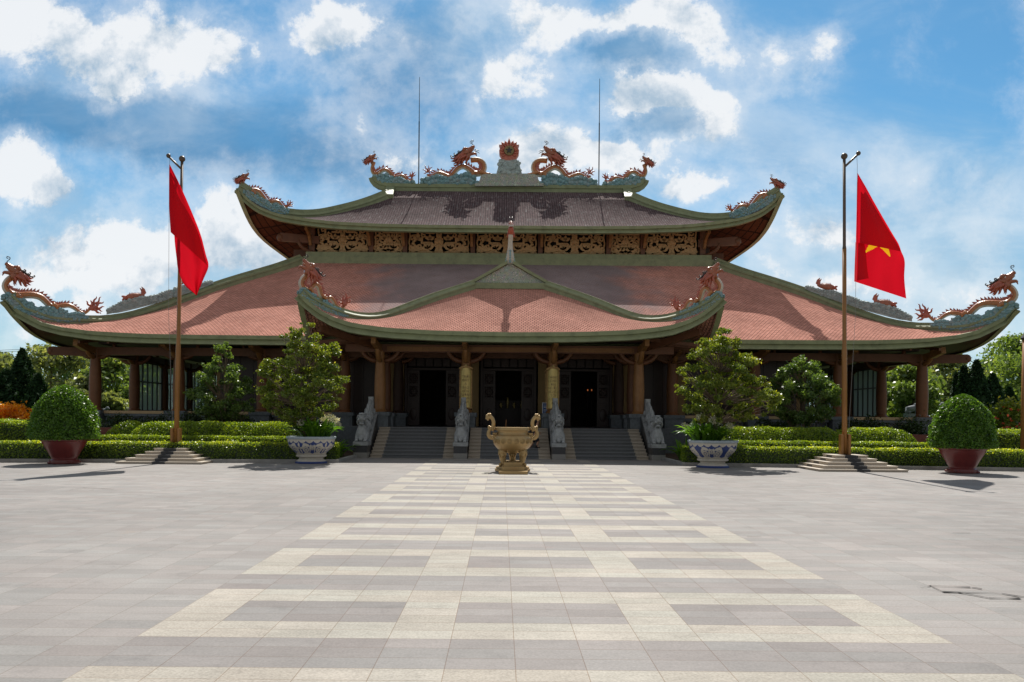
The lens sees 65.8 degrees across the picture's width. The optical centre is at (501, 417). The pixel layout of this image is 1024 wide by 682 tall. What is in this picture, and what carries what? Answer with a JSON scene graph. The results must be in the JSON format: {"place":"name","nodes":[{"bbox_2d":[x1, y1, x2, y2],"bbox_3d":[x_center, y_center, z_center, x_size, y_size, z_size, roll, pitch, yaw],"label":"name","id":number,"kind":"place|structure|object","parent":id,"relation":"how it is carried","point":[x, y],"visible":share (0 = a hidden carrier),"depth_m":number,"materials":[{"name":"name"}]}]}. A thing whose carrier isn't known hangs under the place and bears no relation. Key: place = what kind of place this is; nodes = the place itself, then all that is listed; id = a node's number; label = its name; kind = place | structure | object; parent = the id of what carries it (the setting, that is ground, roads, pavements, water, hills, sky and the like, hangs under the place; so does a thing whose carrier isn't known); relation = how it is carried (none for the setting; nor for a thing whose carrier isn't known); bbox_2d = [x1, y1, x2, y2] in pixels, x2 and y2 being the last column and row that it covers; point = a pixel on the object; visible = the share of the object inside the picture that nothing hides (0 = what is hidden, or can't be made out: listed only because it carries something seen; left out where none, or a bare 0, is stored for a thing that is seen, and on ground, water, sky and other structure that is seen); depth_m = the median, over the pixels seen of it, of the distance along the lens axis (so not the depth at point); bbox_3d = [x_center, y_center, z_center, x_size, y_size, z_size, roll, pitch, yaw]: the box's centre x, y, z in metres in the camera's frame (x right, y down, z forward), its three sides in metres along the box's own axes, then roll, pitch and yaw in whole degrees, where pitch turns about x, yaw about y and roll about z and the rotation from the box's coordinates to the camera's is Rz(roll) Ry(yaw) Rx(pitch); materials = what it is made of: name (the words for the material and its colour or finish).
{"place":"outdoors","nodes":[
{"label":"outdoors","id":0,"kind":"place"},
{"bbox_2d":[339,450,353,457],"bbox_3d":[-30.229,1.803,41.789,45.359,0.001,23.086,1,0,0],"label":"garden bed","id":1,"kind":"object","parent":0,"point":[348,453],"visible":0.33,"depth_m":43.44,"materials":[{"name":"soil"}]},
{"bbox_2d":[0,401,15,423],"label":"shrub","id":2,"kind":"object","parent":1,"relation":"on","point":[2,407],"visible":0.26,"depth_m":43.87,"materials":[{"name":"orange plant"}]},
{"bbox_2d":[0,401,31,423],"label":"shrub","id":3,"kind":"object","parent":1,"relation":"on","point":[14,408],"visible":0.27,"depth_m":43.82,"materials":[{"name":"orange plant"}]},
{"bbox_2d":[0,417,40,442],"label":"hedge","id":4,"kind":"object","parent":1,"relation":"on","point":[14,429],"visible":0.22,"depth_m":39.96,"materials":[{"name":"green plant"}]},
{"bbox_2d":[99,410,134,426],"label":"shrub","id":5,"kind":"object","parent":1,"relation":"on","point":[117,416],"visible":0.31,"depth_m":46.29,"materials":[{"name":"green plant"}]},
{"bbox_2d":[105,420,143,436],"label":"hedge","id":6,"kind":"object","parent":1,"relation":"on","point":[123,427],"visible":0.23,"depth_m":41.53,"materials":[{"name":"green plant"}]},
{"bbox_2d":[146,410,172,421],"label":"shrub","id":7,"kind":"object","parent":1,"relation":"on","point":[165,418],"visible":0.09,"depth_m":46.48,"materials":[{"name":"green plant"}]},
{"bbox_2d":[0,439,340,458],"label":"hedge","id":8,"kind":"object","parent":1,"relation":"on","point":[36,449],"visible":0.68,"depth_m":35.37,"materials":[{"name":"green plant"}]},
{"bbox_2d":[171,409,202,421],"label":"shrub","id":9,"kind":"object","parent":1,"relation":"on","point":[193,417],"visible":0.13,"depth_m":46.29,"materials":[{"name":"green plant"}]},
{"bbox_2d":[98,434,288,443],"bbox_3d":[-14.839,1.392,40.400,11.162,1.143,0.881,1,0,0],"label":"hedge","id":10,"kind":"object","parent":1,"relation":"on","point":[162,437],"visible":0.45,"depth_m":40.16,"materials":[{"name":"green plant"}]},
{"bbox_2d":[131,419,301,438],"bbox_3d":[-14.308,1.056,41.749,10.392,1.840,2.092,1,0,0],"label":"hedge","id":11,"kind":"object","parent":1,"relation":"on","point":[234,428],"visible":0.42,"depth_m":41.13,"materials":[{"name":"green plant"}]},
{"bbox_2d":[183,341,256,421],"bbox_3d":[-15.640,-1.145,43.861,4.034,6.172,3.489,1,0,0],"label":"garden tree","id":12,"kind":"object","parent":1,"relation":"on","point":[213,410],"visible":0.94,"depth_m":43.63,"materials":[{"name":"green plant"}]},
{"bbox_2d":[319,421,360,456],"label":"lily clump","id":13,"kind":"object","parent":1,"relation":"on","point":[342,448],"visible":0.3,"depth_m":39.90,"materials":[{"name":"green plant"}]},
{"bbox_2d":[495,397,520,425],"bbox_3d":[0.444,-0.416,56.865,3.733,2.040,1.467,1,0,0],"label":"altar","id":14,"kind":"object","parent":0,"point":[507,412],"visible":0.63,"depth_m":56.27,"materials":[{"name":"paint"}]},
{"bbox_2d":[0,458,1023,681],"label":"plaza","id":15,"kind":"structure","parent":0,"point":[91,571],"depth_m":14.64,"materials":[{"name":"tile"}]},
{"bbox_2d":[39,438,88,463],"bbox_3d":[-18.566,1.454,33.666,1.930,1.048,1.930,1,0,0],"label":"plant pot","id":16,"kind":"object","parent":15,"relation":"on","point":[64,452],"visible":0.88,"depth_m":33.15,"materials":[{"name":"red ceramic"}]},
{"bbox_2d":[24,384,101,440],"bbox_3d":[-18.526,-0.155,33.640,2.884,2.485,2.925,1,0,0],"label":"topiary","id":17,"kind":"object","parent":16,"relation":"in","point":[64,412],"visible":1,"depth_m":32.88,"materials":[{"name":"green plant"}]},
{"bbox_2d":[115,153,212,463],"bbox_3d":[-14.592,-4.931,35.666,3.706,13.873,3.707,1,0,0],"label":"flagpole","id":18,"kind":"object","parent":15,"relation":"on","point":[171,456],"visible":0.94,"depth_m":35.53,"materials":[{"name":"brown painted metal"},{"name":"red cloth"},{"name":"pale granite"}]},
{"bbox_2d":[169,164,207,294],"bbox_3d":[-13.927,-8.326,35.271,1.882,5.785,0.541,1,0,0],"label":"flag","id":19,"kind":"object","parent":18,"relation":"hanging from","point":[192,262],"visible":1,"depth_m":35.19,"materials":[{"name":"fabric"}]},
{"bbox_2d":[0,455,356,462],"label":"kerb","id":20,"kind":"structure","parent":15,"relation":"on","point":[346,458],"depth_m":35.23,"materials":[{"name":"concrete"}]},
{"bbox_2d":[286,436,335,463],"bbox_3d":[-8.534,1.457,35.599,2.192,1.203,2.192,1,0,0],"label":"plant pot","id":21,"kind":"object","parent":15,"relation":"on","point":[310,450],"visible":1,"depth_m":34.93,"materials":[{"name":"ceramic"}]},
{"bbox_2d":[254,322,350,436],"bbox_3d":[-8.947,-1.569,35.630,4.363,5.488,3.417,1,0,0],"label":"potted tree","id":22,"kind":"object","parent":21,"relation":"in","point":[302,395],"visible":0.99,"depth_m":35.17,"materials":[{"name":"green plant"}]},
{"bbox_2d":[282,413,344,436],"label":"lily clump","id":23,"kind":"object","parent":21,"relation":"on","point":[313,428],"visible":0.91,"depth_m":35.25,"materials":[{"name":"green plant"}]},
{"bbox_2d":[62,458,1023,681],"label":"walkway","id":24,"kind":"structure","parent":15,"relation":"attached to","point":[476,570],"depth_m":8.89,"materials":[{"name":"grey tile"}]},
{"bbox_2d":[485,413,540,474],"bbox_3d":[0.455,0.993,30.793,2.181,2.288,2.654,1,0,0],"label":"incense urn","id":25,"kind":"object","parent":24,"relation":"on","point":[512,442],"visible":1,"depth_m":30.86,"materials":[{"name":"brown metal"}]},
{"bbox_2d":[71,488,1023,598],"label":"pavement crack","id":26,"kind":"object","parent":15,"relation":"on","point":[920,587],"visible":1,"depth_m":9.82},
{"bbox_2d":[687,439,738,467],"bbox_3d":[9.345,1.613,34.999,2.192,1.203,2.192,1,0,0],"label":"plant pot","id":27,"kind":"object","parent":15,"relation":"on","point":[713,454],"visible":1,"depth_m":34.33,"materials":[{"name":"ceramic"}]},
{"bbox_2d":[674,413,740,440],"bbox_3d":[8.967,0.454,34.938,2.866,1.318,2.744,1,0,44],"label":"lily clump","id":28,"kind":"object","parent":27,"relation":"on","point":[707,432],"visible":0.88,"depth_m":34.57,"materials":[{"name":"green plant"}]},
{"bbox_2d":[674,326,784,429],"bbox_3d":[10.066,-1.399,34.999,4.864,5.335,3.520,1,0,0],"label":"potted tree","id":29,"kind":"object","parent":27,"relation":"in","point":[721,366],"visible":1,"depth_m":34.62,"materials":[{"name":"green plant"}]},
{"bbox_2d":[662,457,1023,470],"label":"kerb","id":30,"kind":"structure","parent":15,"relation":"on","point":[677,462],"depth_m":35.22,"materials":[{"name":"concrete"}]},
{"bbox_2d":[796,151,908,471],"bbox_3d":[15.031,-4.672,34.532,3.706,13.873,3.707,1,0,0],"label":"flagpole","id":31,"kind":"object","parent":15,"relation":"on","point":[844,460],"visible":0.99,"depth_m":34.44,"materials":[{"name":"metal"},{"name":"red fabric"},{"name":"cream granite"}]},
{"bbox_2d":[854,175,905,297],"bbox_3d":[16.631,-7.929,34.680,2.426,5.394,0.633,1,0,0],"label":"flag","id":32,"kind":"object","parent":31,"relation":"hanging from","point":[879,261],"visible":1,"depth_m":34.64,"materials":[{"name":"fabric"}]},
{"bbox_2d":[936,447,988,473],"bbox_3d":[19.049,1.782,32.733,1.930,1.048,1.930,1,0,0],"label":"plant pot","id":33,"kind":"object","parent":15,"relation":"on","point":[965,460],"visible":0.91,"depth_m":32.22,"materials":[{"name":"red ceramic"}]},
{"bbox_2d":[926,393,999,449],"bbox_3d":[19.088,0.213,32.733,2.625,2.403,2.648,1,0,0],"label":"topiary","id":34,"kind":"object","parent":33,"relation":"in","point":[961,421],"visible":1,"depth_m":32.00,"materials":[{"name":"green plant"}]},
{"bbox_2d":[1020,334,1023,449],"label":"lamp post","id":35,"kind":"object","parent":15,"relation":"on","point":[1022,414],"visible":0.84,"depth_m":36.63,"materials":[{"name":"black metal"}]},
{"bbox_2d":[0,0,1023,415],"label":"sky","id":36,"kind":"structure","parent":0,"point":[724,96],"materials":[{"name":"blue"}]},
{"bbox_2d":[665,453,681,460],"bbox_3d":[31.073,2.338,41.789,45.359,0.001,23.086,1,0,0],"label":"garden bed","id":37,"kind":"object","parent":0,"point":[674,456],"visible":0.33,"depth_m":43.29,"materials":[{"name":"soil"}]},
{"bbox_2d":[662,422,700,459],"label":"lily clump","id":38,"kind":"object","parent":37,"relation":"on","point":[678,452],"visible":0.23,"depth_m":39.72,"materials":[{"name":"green plant"}]},
{"bbox_2d":[718,424,838,443],"bbox_3d":[14.163,1.305,41.856,7.850,1.836,1.993,0,0,2],"label":"hedge","id":39,"kind":"object","parent":37,"relation":"on","point":[763,433],"visible":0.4,"depth_m":41.22,"materials":[{"name":"green plant"}]},
{"bbox_2d":[766,354,841,427],"bbox_3d":[16.862,-0.648,43.895,4.146,5.761,4.157,1,0,0],"label":"garden tree","id":40,"kind":"object","parent":37,"relation":"on","point":[817,378],"visible":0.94,"depth_m":43.52,"materials":[{"name":"green plant"}]},
{"bbox_2d":[735,439,928,449],"bbox_3d":[15.695,1.666,40.001,11.185,1.131,0.877,0,0,4],"label":"hedge","id":41,"kind":"object","parent":37,"relation":"on","point":[855,444],"visible":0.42,"depth_m":39.71,"materials":[{"name":"green plant"}]},
{"bbox_2d":[680,444,1023,467],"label":"hedge","id":42,"kind":"object","parent":37,"relation":"on","point":[925,456],"visible":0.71,"depth_m":35.31,"materials":[{"name":"green plant"}]},
{"bbox_2d":[835,417,868,431],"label":"shrub","id":43,"kind":"object","parent":37,"relation":"on","point":[861,424],"visible":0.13,"depth_m":46.31,"materials":[{"name":"green plant"}]},
{"bbox_2d":[850,414,889,431],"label":"shrub","id":44,"kind":"object","parent":37,"relation":"on","point":[873,423],"visible":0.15,"depth_m":46.49,"materials":[{"name":"green plant"}]},
{"bbox_2d":[832,426,916,444],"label":"hedge","id":45,"kind":"object","parent":37,"relation":"on","point":[885,434],"visible":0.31,"depth_m":40.84,"materials":[{"name":"green plant"}]},
{"bbox_2d":[881,413,917,433],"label":"shrub","id":46,"kind":"object","parent":37,"relation":"on","point":[902,427],"visible":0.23,"depth_m":46.09,"materials":[{"name":"green plant"}]},
{"bbox_2d":[895,410,931,434],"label":"shrub","id":47,"kind":"object","parent":37,"relation":"on","point":[919,427],"visible":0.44,"depth_m":46.18,"materials":[{"name":"green plant"}]},
{"bbox_2d":[906,434,930,447],"bbox_3d":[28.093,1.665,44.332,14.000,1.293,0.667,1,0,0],"label":"garden path","id":48,"kind":"structure","parent":37,"relation":"on","point":[921,438],"depth_m":44.00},
{"bbox_2d":[983,388,1020,433],"bbox_3d":[26.859,0.359,42.736,3.242,3.888,2.804,1,0,0],"label":"shrub","id":49,"kind":"object","parent":37,"relation":"on","point":[1009,412],"visible":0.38,"depth_m":42.25,"materials":[{"name":"green plant"}]},
{"bbox_2d":[989,427,1020,451],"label":"hedge","id":50,"kind":"object","parent":37,"relation":"on","point":[1009,439],"visible":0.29,"depth_m":38.50,"materials":[{"name":"green plant"}]},
{"label":"ground","id":51,"kind":"structure","parent":0,"visible":0},
{"bbox_2d":[0,351,15,378],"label":"broadleaf tree","id":52,"kind":"object","parent":51,"relation":"on","point":[5,357],"visible":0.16,"depth_m":81.85,"materials":[{"name":"green plant"}]},
{"bbox_2d":[0,367,24,409],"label":"conifer","id":53,"kind":"object","parent":51,"relation":"on","point":[9,380],"visible":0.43,"depth_m":56.89,"materials":[{"name":"green plant"}]},
{"bbox_2d":[1,347,36,403],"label":"conifer","id":54,"kind":"object","parent":51,"relation":"on","point":[24,374],"visible":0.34,"depth_m":58.26,"materials":[{"name":"green plant"}]},
{"bbox_2d":[18,372,48,414],"bbox_3d":[-33.438,-0.709,57.178,4.006,5.103,4.016,1,0,0],"label":"conifer","id":55,"kind":"object","parent":51,"relation":"on","point":[38,387],"visible":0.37,"depth_m":56.84,"materials":[{"name":"green plant"}]},
{"bbox_2d":[2,342,89,389],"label":"broadleaf tree","id":56,"kind":"object","parent":51,"relation":"on","point":[41,359],"visible":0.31,"depth_m":78.56,"materials":[{"name":"green plant"}]},
{"bbox_2d":[43,363,88,385],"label":"broadleaf tree","id":57,"kind":"object","parent":51,"relation":"on","point":[67,374],"visible":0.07,"depth_m":92.92,"materials":[{"name":"green plant"}]},
{"bbox_2d":[69,374,106,396],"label":"broadleaf tree","id":58,"kind":"object","parent":51,"relation":"on","point":[80,382],"visible":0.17,"depth_m":73.96,"materials":[{"name":"green plant"}]},
{"bbox_2d":[88,390,128,410],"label":"broadleaf tree","id":59,"kind":"object","parent":51,"relation":"on","point":[112,400],"visible":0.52,"depth_m":71.02,"materials":[{"name":"green plant"}]},
{"bbox_2d":[79,357,158,409],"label":"broadleaf tree","id":60,"kind":"object","parent":51,"relation":"on","point":[112,369],"visible":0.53,"depth_m":75.90,"materials":[{"name":"green plant"}]},
{"bbox_2d":[103,364,172,409],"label":"broadleaf tree","id":61,"kind":"object","parent":51,"relation":"on","point":[125,374],"visible":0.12,"depth_m":80.68,"materials":[{"name":"green plant"}]},
{"bbox_2d":[353,397,377,457],"bbox_3d":[-7.178,0.471,42.248,0.760,3.200,3.777,1,0,0],"label":"stone beast","id":62,"kind":"object","parent":51,"relation":"on","point":[367,429],"visible":1,"depth_m":40.79,"materials":[{"name":"grey stone"}]},
{"bbox_2d":[453,397,469,458],"bbox_3d":[-2.084,0.515,42.248,0.760,3.200,3.777,1,0,0],"label":"stone beast","id":63,"kind":"object","parent":51,"relation":"on","point":[461,439],"visible":1,"depth_m":40.61,"materials":[{"name":"grey stone"}]},
{"bbox_2d":[0,176,1020,459],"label":"temple","id":64,"kind":"structure","parent":51,"relation":"on","point":[586,286],"depth_m":50.57,"materials":[{"name":"red tile"}]},
{"bbox_2d":[1,256,103,322],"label":"dragon statue","id":65,"kind":"object","parent":64,"relation":"on","point":[15,273],"visible":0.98,"depth_m":45.75,"materials":[{"name":"orange ceramic"}]},
{"bbox_2d":[106,287,172,313],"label":"carp statue","id":66,"kind":"object","parent":64,"relation":"on","point":[130,301],"visible":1,"depth_m":49.53,"materials":[{"name":"stone"}]},
{"bbox_2d":[140,363,162,410],"bbox_3d":[-24.942,-2.124,56.199,0.120,3.427,3.960,0,0,0],"label":"window","id":67,"kind":"structure","parent":64,"relation":"in","point":[142,381],"depth_m":56.54,"materials":[{"name":"black metal"}]},
{"bbox_2d":[169,369,187,410],"bbox_3d":[-24.942,-2.124,60.865,0.120,3.427,3.960,0,0,0],"label":"window","id":68,"kind":"structure","parent":64,"relation":"in","point":[170,373],"depth_m":59.73,"materials":[{"name":"black metal"}]},
{"bbox_2d":[172,280,213,296],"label":"carp statue","id":69,"kind":"object","parent":64,"relation":"on","point":[185,290],"visible":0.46,"depth_m":51.47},
{"bbox_2d":[233,170,292,214],"bbox_3d":[-16.841,-15.920,56.143,4.299,2.831,0.641,0,0,-32],"label":"dragon statue","id":70,"kind":"object","parent":64,"relation":"on","point":[277,205],"visible":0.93,"depth_m":55.97,"materials":[{"name":"teal ceramic"}]},
{"bbox_2d":[297,254,350,316],"bbox_3d":[-9.213,-6.853,41.527,2.994,3.164,0.647,0,0,-31],"label":"dragon statue","id":71,"kind":"object","parent":64,"relation":"on","point":[311,271],"visible":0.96,"depth_m":41.16,"materials":[{"name":"orange ceramic"}]},
{"bbox_2d":[363,151,415,183],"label":"dragon statue","id":72,"kind":"object","parent":64,"relation":"on","point":[389,176],"visible":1,"depth_m":63.20,"materials":[{"name":"teal ceramic"}]},
{"bbox_2d":[418,77,419,183],"bbox_3d":[-6.569,-22.858,63.332,0.222,8.666,0.222,0,0,-22],"label":"lightning rod","id":73,"kind":"object","parent":64,"relation":"on","point":[419,132],"visible":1,"depth_m":63.31,"materials":[{"name":"black metal"}]},
{"bbox_2d":[405,358,460,425],"bbox_3d":[-4.385,-1.745,50.699,3.547,4.587,0.333,0,0,0],"label":"door","id":74,"kind":"structure","parent":64,"relation":"in","point":[412,375],"depth_m":50.67,"materials":[{"name":"paint"}]},
{"bbox_2d":[420,140,489,184],"bbox_3d":[-3.562,-20.279,63.332,5.840,3.775,0.974,1,0,0],"label":"dragon statue","id":75,"kind":"object","parent":64,"relation":"on","point":[469,176],"visible":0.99,"depth_m":63.08,"materials":[{"name":"orange ceramic"}]},
{"bbox_2d":[459,365,472,408],"bbox_3d":[-1.982,-1.697,44.261,0.774,2.453,0.315,1,0,0],"label":"couplet board","id":76,"kind":"object","parent":64,"relation":"attached to","point":[465,380],"visible":0.94,"depth_m":44.22,"materials":[{"name":"gold metal"}]},
{"bbox_2d":[480,359,535,425],"bbox_3d":[0.455,-1.703,50.699,3.547,4.587,0.333,0,0,0],"label":"door","id":77,"kind":"structure","parent":64,"relation":"in","point":[528,386],"depth_m":50.67,"materials":[{"name":"paint"}]},
{"bbox_2d":[475,139,543,186],"bbox_3d":[0.642,-20.270,63.237,5.455,3.930,1.096,1,0,0],"label":"flame emblem","id":78,"kind":"object","parent":64,"relation":"on","point":[509,173],"visible":1,"depth_m":62.74,"materials":[{"name":"multicoloured stone"}]},
{"bbox_2d":[506,216,514,264],"bbox_3d":[0.537,-10.336,46.345,0.630,2.708,1.173,1,0,0],"label":"roof finial","id":79,"kind":"object","parent":64,"relation":"on","point":[510,258],"visible":1,"depth_m":46.42,"materials":[{"name":"white ceramic"}]},
{"bbox_2d":[546,366,559,408],"bbox_3d":[2.897,-1.655,44.261,0.774,2.453,0.315,1,0,0],"label":"couplet board","id":80,"kind":"object","parent":64,"relation":"attached to","point":[552,382],"visible":0.98,"depth_m":44.21,"materials":[{"name":"gold metal"}]},
{"bbox_2d":[528,141,597,186],"bbox_3d":[4.796,-20.206,63.332,5.840,3.775,0.974,1,0,0],"label":"dragon statue","id":81,"kind":"object","parent":64,"relation":"on","point":[548,176],"visible":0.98,"depth_m":63.08,"materials":[{"name":"teal ceramic"}]},
{"bbox_2d":[558,359,611,426],"bbox_3d":[5.295,-1.660,50.699,3.547,4.587,0.333,0,0,0],"label":"door","id":82,"kind":"structure","parent":64,"relation":"in","point":[604,376],"depth_m":50.68,"materials":[{"name":"paint"}]},
{"bbox_2d":[598,79,599,184],"bbox_3d":[7.837,-22.732,63.332,0.222,8.666,0.222,0,0,22],"label":"lightning rod","id":83,"kind":"object","parent":64,"relation":"on","point":[599,135],"visible":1,"depth_m":63.31,"materials":[{"name":"black metal"}]},
{"bbox_2d":[602,153,655,185],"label":"dragon statue","id":84,"kind":"object","parent":64,"relation":"on","point":[631,179],"visible":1,"depth_m":63.22,"materials":[{"name":"teal ceramic"}]},
{"bbox_2d":[670,257,724,319],"bbox_3d":[10.212,-6.684,41.527,2.994,3.164,0.647,0,0,31],"label":"dragon statue","id":85,"kind":"object","parent":64,"relation":"on","point":[710,274],"visible":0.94,"depth_m":41.17,"materials":[{"name":"orange ceramic"}]},
{"bbox_2d":[725,174,786,218],"bbox_3d":[17.996,-15.616,56.143,4.299,2.831,0.641,0,0,32],"label":"dragon statue","id":86,"kind":"object","parent":64,"relation":"on","point":[740,209],"visible":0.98,"depth_m":55.97,"materials":[{"name":"teal ceramic"}]},
{"bbox_2d":[804,278,841,302],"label":"carp statue","id":87,"kind":"object","parent":64,"relation":"on","point":[828,291],"visible":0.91,"depth_m":51.77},
{"bbox_2d":[852,369,876,416],"bbox_3d":[25.855,-1.681,56.199,0.120,3.427,3.960,0,0,0],"label":"window","id":88,"kind":"structure","parent":64,"relation":"in","point":[864,381],"depth_m":56.38,"materials":[{"name":"black metal"}]},
{"bbox_2d":[847,293,912,320],"bbox_3d":[23.689,-6.868,49.789,3.935,2.005,0.464,0,0,42],"label":"carp statue","id":89,"kind":"object","parent":64,"relation":"on","point":[887,307],"visible":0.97,"depth_m":49.52,"materials":[{"name":"stone"}]},
{"bbox_2d":[915,265,1018,329],"bbox_3d":[27.255,-6.884,46.589,5.414,3.575,0.844,0,0,42],"label":"dragon statue","id":90,"kind":"object","parent":64,"relation":"on","point":[1004,282],"visible":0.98,"depth_m":45.75,"materials":[{"name":"orange ceramic"}]},
{"bbox_2d":[548,398,566,459],"bbox_3d":[2.955,0.559,42.248,0.760,3.200,3.777,1,0,0],"label":"stone beast","id":91,"kind":"object","parent":51,"relation":"on","point":[557,445],"visible":1,"depth_m":40.63,"materials":[{"name":"grey stone"}]},
{"bbox_2d":[640,399,666,459],"bbox_3d":[8.048,0.604,42.248,0.760,3.200,3.777,1,0,0],"label":"stone beast","id":92,"kind":"object","parent":51,"relation":"on","point":[652,437],"visible":1,"depth_m":40.84,"materials":[{"name":"grey stone"}]},
{"bbox_2d":[903,404,915,416],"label":"stone lion","id":93,"kind":"object","parent":51,"relation":"on","point":[910,409],"visible":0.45,"depth_m":69.11},
{"bbox_2d":[886,367,947,416],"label":"broadleaf tree","id":94,"kind":"object","parent":51,"relation":"on","point":[934,377],"visible":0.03,"depth_m":77.80,"materials":[{"name":"green plant"}]},
{"bbox_2d":[886,364,949,416],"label":"broadleaf tree","id":95,"kind":"object","parent":51,"relation":"on","point":[901,381],"visible":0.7,"depth_m":73.50,"materials":[{"name":"green plant"}]},
{"bbox_2d":[948,371,958,399],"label":"conifer","id":96,"kind":"object","parent":51,"relation":"on","point":[954,382],"visible":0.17,"depth_m":58.60,"materials":[{"name":"green plant"}]},
{"bbox_2d":[953,364,968,396],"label":"conifer","id":97,"kind":"object","parent":51,"relation":"on","point":[962,375],"visible":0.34,"depth_m":57.82,"materials":[{"name":"green plant"}]},
{"bbox_2d":[928,357,996,416],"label":"broadleaf tree","id":98,"kind":"object","parent":51,"relation":"on","point":[947,369],"visible":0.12,"depth_m":83.94,"materials":[{"name":"green plant"}]},
{"bbox_2d":[963,359,995,410],"bbox_3d":[34.382,-0.908,57.230,3.976,6.717,3.886,1,0,0],"label":"conifer","id":99,"kind":"object","parent":51,"relation":"on","point":[976,383],"visible":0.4,"depth_m":56.90,"materials":[{"name":"green plant"}]},
{"bbox_2d":[987,372,1009,421],"bbox_3d":[36.677,-0.491,59.280,4.022,5.896,3.873,1,0,39],"label":"conifer","id":100,"kind":"object","parent":51,"relation":"on","point":[995,387],"visible":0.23,"depth_m":58.92,"materials":[{"name":"green plant"}]},
{"bbox_2d":[976,331,1023,379],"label":"broadleaf tree","id":101,"kind":"object","parent":51,"relation":"on","point":[1013,342],"visible":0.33,"depth_m":93.27,"materials":[{"name":"green plant"}]},
{"bbox_2d":[979,354,1020,386],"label":"broadleaf tree","id":102,"kind":"object","parent":51,"relation":"on","point":[984,361],"visible":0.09,"depth_m":87.55,"materials":[{"name":"green plant"}]},
{"bbox_2d":[983,347,1021,403],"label":"broadleaf tree","id":103,"kind":"object","parent":51,"relation":"on","point":[1003,362],"visible":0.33,"depth_m":79.47,"materials":[{"name":"green plant"}]},
{"bbox_2d":[1003,385,1020,427],"bbox_3d":[38.422,0.004,60.047,3.580,4.939,3.487,1,0,21],"label":"conifer","id":104,"kind":"object","parent":51,"relation":"on","point":[1009,391],"visible":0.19,"depth_m":59.70,"materials":[{"name":"green plant"}]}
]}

